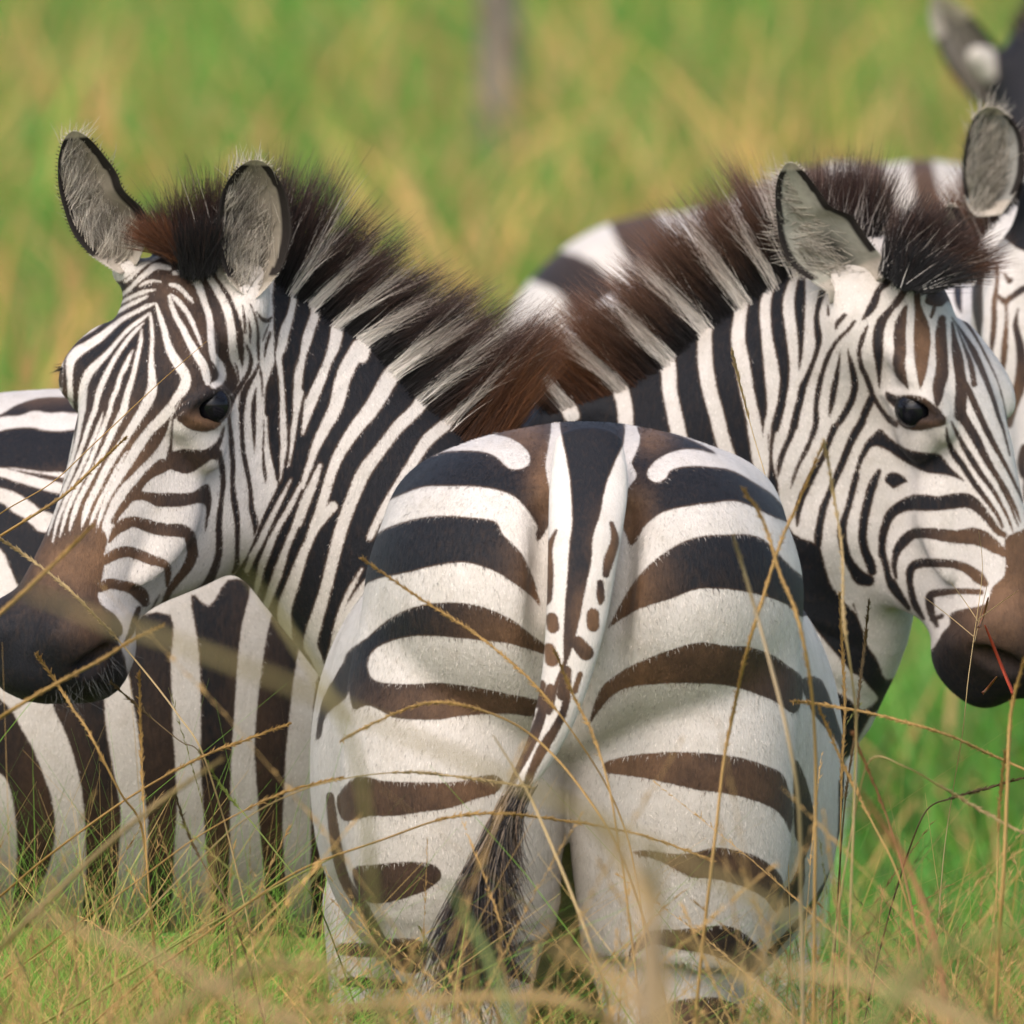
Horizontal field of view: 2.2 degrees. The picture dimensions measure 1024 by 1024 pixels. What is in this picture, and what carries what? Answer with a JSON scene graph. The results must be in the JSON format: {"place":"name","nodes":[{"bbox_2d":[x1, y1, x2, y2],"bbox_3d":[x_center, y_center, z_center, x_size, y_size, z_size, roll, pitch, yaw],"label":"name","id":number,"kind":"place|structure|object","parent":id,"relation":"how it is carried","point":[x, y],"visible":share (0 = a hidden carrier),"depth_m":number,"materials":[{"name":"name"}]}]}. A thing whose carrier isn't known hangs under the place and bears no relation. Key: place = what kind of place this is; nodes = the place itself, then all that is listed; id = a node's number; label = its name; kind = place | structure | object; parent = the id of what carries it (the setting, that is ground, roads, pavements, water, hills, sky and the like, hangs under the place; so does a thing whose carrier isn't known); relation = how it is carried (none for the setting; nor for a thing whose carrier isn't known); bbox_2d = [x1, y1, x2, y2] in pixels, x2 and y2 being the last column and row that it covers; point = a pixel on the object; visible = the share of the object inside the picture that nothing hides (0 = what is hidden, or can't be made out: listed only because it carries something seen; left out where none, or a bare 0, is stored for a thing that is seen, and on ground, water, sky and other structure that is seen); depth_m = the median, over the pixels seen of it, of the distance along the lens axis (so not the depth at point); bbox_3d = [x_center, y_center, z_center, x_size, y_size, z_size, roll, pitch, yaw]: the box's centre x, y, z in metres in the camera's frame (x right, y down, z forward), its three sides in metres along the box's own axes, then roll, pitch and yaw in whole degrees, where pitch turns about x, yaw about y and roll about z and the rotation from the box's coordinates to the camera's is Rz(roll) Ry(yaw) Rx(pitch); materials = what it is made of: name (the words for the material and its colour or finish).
{"place":"outdoors","nodes":[
{"label":"outdoors","id":0,"kind":"place"},
{"bbox_2d":[0,0,1016,636],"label":"dry grass","id":1,"kind":"structure","parent":0,"point":[116,134],"depth_m":87.09,"materials":[{"name":"beige plant"}]},
{"bbox_2d":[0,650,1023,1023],"bbox_3d":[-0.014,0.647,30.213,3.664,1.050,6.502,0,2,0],"label":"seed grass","id":2,"kind":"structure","parent":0,"point":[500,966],"depth_m":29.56,"materials":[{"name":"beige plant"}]},
{"bbox_2d":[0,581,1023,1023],"bbox_3d":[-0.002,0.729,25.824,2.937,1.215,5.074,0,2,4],"label":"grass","id":3,"kind":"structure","parent":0,"point":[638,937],"depth_m":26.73,"materials":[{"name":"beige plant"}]},
{"bbox_2d":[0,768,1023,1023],"bbox_3d":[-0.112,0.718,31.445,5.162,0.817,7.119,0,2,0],"label":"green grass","id":4,"kind":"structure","parent":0,"point":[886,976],"depth_m":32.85,"materials":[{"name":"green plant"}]},
{"bbox_2d":[0,0,1023,1023],"bbox_3d":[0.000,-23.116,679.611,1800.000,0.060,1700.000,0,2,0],"label":"ground","id":5,"kind":"structure","parent":0,"point":[448,130],"depth_m":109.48,"materials":[{"name":"green plant"}]},
{"bbox_2d":[0,119,587,726],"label":"zebra","id":6,"kind":"object","parent":5,"relation":"on","point":[302,411],"visible":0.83,"depth_m":31.61,"materials":[{"name":"multicoloured"}]},
{"bbox_2d":[472,0,522,186],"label":"tree","id":7,"kind":"object","parent":5,"relation":"on","point":[497,19],"visible":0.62,"depth_m":91.94,"materials":[{"name":"grey plant"}]},
{"bbox_2d":[0,133,1023,938],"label":"zebra","id":8,"kind":"object","parent":5,"relation":"on","point":[844,331],"visible":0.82,"depth_m":32.17,"materials":[{"name":"multicoloured"}]},
{"bbox_2d":[0,341,1023,1023],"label":"tall grass stems","id":9,"kind":"object","parent":5,"relation":"on","point":[652,985],"visible":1,"depth_m":24.05,"materials":[{"name":"beige plant"}]},
{"bbox_2d":[0,680,1023,1023],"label":"side grass","id":10,"kind":"structure","parent":5,"relation":"on","point":[90,1016],"depth_m":30.79,"materials":[{"name":"plant"}]},
{"bbox_2d":[309,420,844,1023],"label":"zebra","id":11,"kind":"object","parent":5,"relation":"on","point":[603,558],"visible":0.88,"depth_m":30.09},
{"bbox_2d":[498,160,1018,928],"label":"zebra","id":12,"kind":"object","parent":5,"relation":"on","point":[574,260],"visible":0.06,"depth_m":43.20},
{"bbox_2d":[565,84,1023,1023],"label":"zebra","id":13,"kind":"object","parent":5,"relation":"on","point":[991,174],"visible":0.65,"depth_m":33.21,"materials":[{"name":"multicoloured"}]},
{"bbox_2d":[928,0,1023,146],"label":"zebra","id":14,"kind":"object","parent":5,"relation":"on","point":[974,55],"visible":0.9,"depth_m":44.97,"materials":[{"name":"fur"}]}
]}

